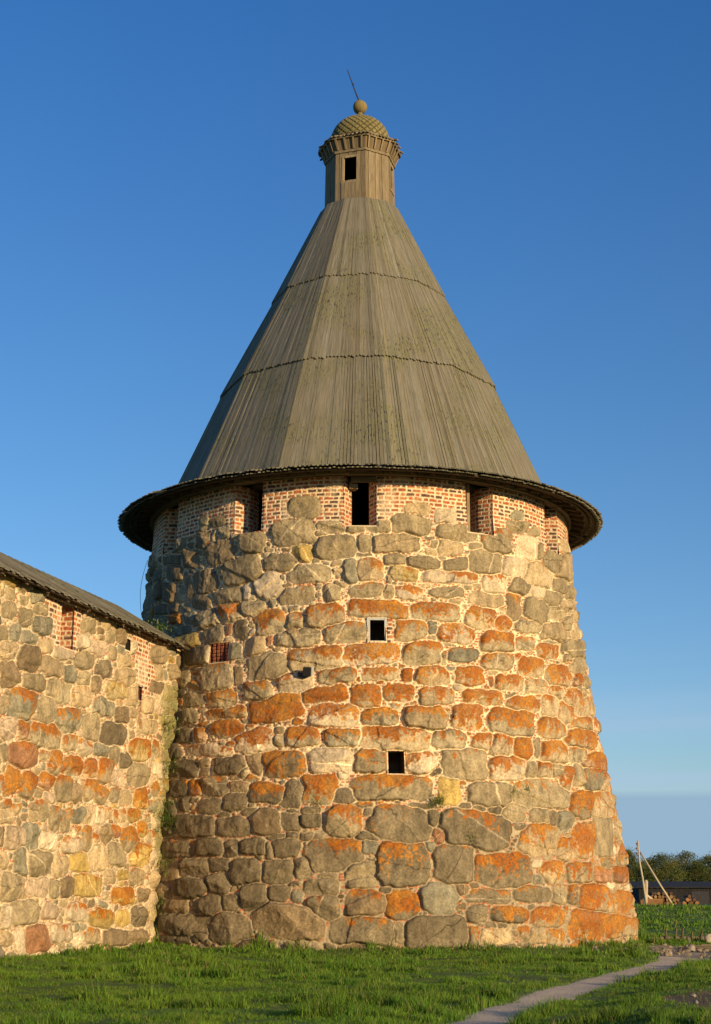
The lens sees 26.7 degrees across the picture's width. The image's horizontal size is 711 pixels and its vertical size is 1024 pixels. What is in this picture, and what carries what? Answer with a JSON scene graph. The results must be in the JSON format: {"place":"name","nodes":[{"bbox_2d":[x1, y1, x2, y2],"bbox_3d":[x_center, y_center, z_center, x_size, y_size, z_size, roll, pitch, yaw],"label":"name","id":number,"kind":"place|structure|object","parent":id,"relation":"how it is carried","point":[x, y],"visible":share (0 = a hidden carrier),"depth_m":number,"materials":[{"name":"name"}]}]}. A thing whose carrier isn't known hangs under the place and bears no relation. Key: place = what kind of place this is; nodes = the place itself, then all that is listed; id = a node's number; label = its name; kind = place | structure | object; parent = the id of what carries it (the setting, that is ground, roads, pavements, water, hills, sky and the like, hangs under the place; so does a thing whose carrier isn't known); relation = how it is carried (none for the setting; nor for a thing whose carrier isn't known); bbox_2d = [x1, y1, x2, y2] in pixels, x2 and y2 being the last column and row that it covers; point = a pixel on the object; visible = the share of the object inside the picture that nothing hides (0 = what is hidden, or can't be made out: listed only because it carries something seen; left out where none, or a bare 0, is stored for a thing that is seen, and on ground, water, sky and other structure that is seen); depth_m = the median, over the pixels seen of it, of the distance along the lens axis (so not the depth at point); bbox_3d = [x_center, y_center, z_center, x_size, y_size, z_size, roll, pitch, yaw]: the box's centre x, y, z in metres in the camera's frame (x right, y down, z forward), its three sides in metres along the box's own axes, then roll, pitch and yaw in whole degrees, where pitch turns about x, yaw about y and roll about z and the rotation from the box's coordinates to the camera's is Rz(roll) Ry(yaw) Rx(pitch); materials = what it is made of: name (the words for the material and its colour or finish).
{"place":"outdoors","nodes":[
{"label":"outdoors","id":0,"kind":"place"},
{"bbox_2d":[0,902,710,1023],"bbox_3d":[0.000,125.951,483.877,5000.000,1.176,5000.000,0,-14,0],"label":"ground","id":1,"kind":"structure","parent":0,"point":[696,954],"depth_m":26.08,"materials":[{"name":"green plant"}]},
{"bbox_2d":[0,945,4,958],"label":"stone","id":2,"kind":"object","parent":1,"relation":"on","point":[2,953],"visible":0.84,"depth_m":33.28,"materials":[{"name":"beige stone"}]},
{"bbox_2d":[0,552,190,956],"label":"curtain wall","id":3,"kind":"structure","parent":1,"relation":"on","point":[89,687],"depth_m":37.85,"materials":[{"name":"brown stone"}]},
{"bbox_2d":[147,616,173,632],"bbox_3d":[-5.946,3.504,45.409,1.056,0.740,0.338,0,-14,0],"label":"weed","id":4,"kind":"object","parent":3,"relation":"attached to","point":[161,625],"visible":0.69,"depth_m":45.40,"materials":[{"name":"green plant"}]},
{"bbox_2d":[155,852,174,876],"bbox_3d":[-5.374,9.918,42.234,0.806,0.716,0.444,0,-14,0],"label":"weed","id":5,"kind":"object","parent":3,"relation":"attached to","point":[164,863],"visible":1,"depth_m":42.24,"materials":[{"name":"green plant"}]},
{"bbox_2d":[155,807,178,832],"bbox_3d":[-5.222,8.748,42.616,1.113,0.750,0.728,0,-14,0],"label":"weed","id":6,"kind":"object","parent":3,"relation":"attached to","point":[168,818],"visible":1,"depth_m":42.58,"materials":[{"name":"green plant"}]},
{"bbox_2d":[163,754,179,778],"bbox_3d":[-5.279,7.320,43.041,0.698,0.742,0.476,-7,-16,26],"label":"weed","id":7,"kind":"object","parent":3,"relation":"attached to","point":[170,766],"visible":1,"depth_m":43.03,"materials":[{"name":"green plant"}]},
{"bbox_2d":[163,716,184,733],"bbox_3d":[-5.269,6.179,43.362,0.903,0.623,0.450,-2,-15,9],"label":"weed","id":8,"kind":"object","parent":3,"relation":"attached to","point":[172,725],"visible":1,"depth_m":43.35,"materials":[{"name":"green plant"}]},
{"bbox_2d":[117,69,638,950],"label":"round tower","id":9,"kind":"structure","parent":1,"relation":"on","point":[371,519],"depth_m":43.96,"materials":[{"name":"brown stone"}]},
{"bbox_2d":[162,797,178,812],"bbox_3d":[-5.384,8.373,42.919,0.748,0.550,0.542,0,-14,0],"label":"weed","id":10,"kind":"object","parent":9,"relation":"on","point":[169,804],"visible":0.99,"depth_m":42.89,"materials":[{"name":"green plant"}]},
{"bbox_2d":[297,666,313,678],"bbox_3d":[-1.416,4.554,42.553,0.601,0.348,0.345,-14,-20,42],"label":"floodlight","id":11,"kind":"object","parent":9,"relation":"attached to","point":[308,671],"visible":1,"depth_m":42.41,"materials":[{"name":"metal"}]},
{"bbox_2d":[311,797,322,811],"bbox_3d":[-1.012,8.005,41.008,0.601,0.420,0.303,0,-14,0],"label":"weed","id":12,"kind":"object","parent":9,"relation":"on","point":[315,803],"visible":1,"depth_m":41.00,"materials":[{"name":"green plant"}]},
{"bbox_2d":[367,617,386,642],"bbox_3d":[0.582,3.553,43.720,0.593,0.750,1.397,1,-15,-3],"label":"window","id":13,"kind":"structure","parent":9,"relation":"in","point":[376,626],"depth_m":44.33,"materials":[{"name":"stone"}]},
{"bbox_2d":[388,752,405,773],"bbox_3d":[1.055,7.107,42.224,0.538,0.700,1.431,2,-15,-7],"label":"window","id":14,"kind":"structure","parent":9,"relation":"in","point":[396,765],"depth_m":42.83,"materials":[{"name":"stone"}]},
{"bbox_2d":[425,793,445,808],"bbox_3d":[2.300,7.892,41.095,0.724,0.518,0.666,-10,-18,34],"label":"weed","id":15,"kind":"object","parent":9,"relation":"on","point":[441,799],"visible":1,"depth_m":41.16,"materials":[{"name":"green plant"}]},
{"bbox_2d":[625,847,653,887],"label":"tree","id":16,"kind":"object","parent":1,"relation":"on","point":[632,857],"visible":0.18,"depth_m":218.39,"materials":[{"name":"green plant"}]},
{"bbox_2d":[629,857,660,880],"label":"tree","id":17,"kind":"object","parent":1,"relation":"on","point":[643,862],"visible":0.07,"depth_m":226.05,"materials":[{"name":"green plant"}]},
{"bbox_2d":[644,880,647,903],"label":"short pole","id":18,"kind":"object","parent":1,"relation":"on","point":[646,885],"visible":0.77,"depth_m":127.88,"materials":[{"name":"beige wood"}]},
{"bbox_2d":[587,943,710,959],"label":"rubble","id":19,"kind":"object","parent":1,"relation":"on","point":[681,951],"visible":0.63,"depth_m":40.99,"materials":[{"name":"stone"}]},
{"bbox_2d":[682,945,710,948],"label":"board","id":20,"kind":"object","parent":19,"relation":"on","point":[701,946],"visible":0.67,"depth_m":42.86,"materials":[{"name":"brown wood"}]},
{"bbox_2d":[639,899,662,904],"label":"timber stack","id":21,"kind":"object","parent":1,"relation":"on","point":[653,901],"visible":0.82,"depth_m":128.53,"materials":[{"name":"brown wood"}]},
{"bbox_2d":[636,840,673,904],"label":"utility pole","id":22,"kind":"object","parent":1,"relation":"on","point":[639,853],"visible":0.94,"depth_m":126.18,"materials":[{"name":"wood"}]},
{"bbox_2d":[638,892,680,904],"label":"log pile","id":23,"kind":"object","parent":1,"relation":"on","point":[661,895],"visible":0.56,"depth_m":132.73,"materials":[{"name":"brown wood"}]},
{"bbox_2d":[636,851,698,880],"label":"tree","id":24,"kind":"object","parent":1,"relation":"on","point":[665,864],"visible":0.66,"depth_m":217.73,"materials":[{"name":"green plant"}]},
{"bbox_2d":[663,950,671,955],"bbox_3d":[8.045,11.382,38.590,0.229,0.211,0.195,-2,-15,9],"label":"stone","id":25,"kind":"object","parent":1,"relation":"on","point":[667,953],"visible":0.88,"depth_m":38.53,"materials":[{"name":"beige stone"}]},
{"bbox_2d":[629,881,710,903],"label":"shed","id":26,"kind":"structure","parent":1,"relation":"on","point":[699,892],"depth_m":152.70,"materials":[{"name":"black wood"}]},
{"bbox_2d":[691,891,709,903],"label":"door","id":27,"kind":"structure","parent":26,"relation":"in","point":[702,897],"depth_m":152.48,"materials":[{"name":"brown wood"}]},
{"bbox_2d":[662,860,688,880],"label":"tree","id":28,"kind":"object","parent":1,"relation":"on","point":[678,869],"visible":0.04,"depth_m":226.31,"materials":[{"name":"green plant"}]},
{"bbox_2d":[672,850,695,880],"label":"tree","id":29,"kind":"object","parent":1,"relation":"on","point":[684,859],"visible":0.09,"depth_m":234.80,"materials":[{"name":"green plant"}]},
{"bbox_2d":[659,928,710,939],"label":"stake fence","id":30,"kind":"object","parent":1,"relation":"on","point":[701,936],"visible":0.48,"depth_m":53.13,"materials":[{"name":"brown wood"}]},
{"bbox_2d":[682,944,694,951],"bbox_3d":[9.198,12.046,41.310,0.355,0.281,0.250,-13,-19,40],"label":"stone","id":31,"kind":"object","parent":1,"relation":"on","point":[691,947],"visible":0.72,"depth_m":41.24,"materials":[{"name":"beige stone"}]},
{"bbox_2d":[680,895,698,904],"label":"log pile","id":32,"kind":"object","parent":1,"relation":"on","point":[686,899],"visible":0.86,"depth_m":135.66,"materials":[{"name":"brown wood"}]},
{"bbox_2d":[681,860,710,880],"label":"tree","id":33,"kind":"object","parent":1,"relation":"on","point":[699,872],"visible":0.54,"depth_m":218.12,"materials":[{"name":"green plant"}]},
{"bbox_2d":[686,851,710,880],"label":"tree","id":34,"kind":"object","parent":1,"relation":"on","point":[706,858],"visible":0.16,"depth_m":226.61,"materials":[{"name":"green plant"}]},
{"bbox_2d":[704,934,710,942],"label":"stone","id":35,"kind":"object","parent":1,"relation":"on","point":[707,938],"visible":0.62,"depth_m":50.30,"materials":[{"name":"beige stone"}]},
{"bbox_2d":[0,0,710,879],"label":"sky","id":36,"kind":"structure","parent":0,"point":[162,172],"materials":[{"name":"blue"}]},
{"bbox_2d":[450,956,710,1023],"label":"path","id":37,"kind":"structure","parent":0,"point":[494,1015],"depth_m":23.49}
]}

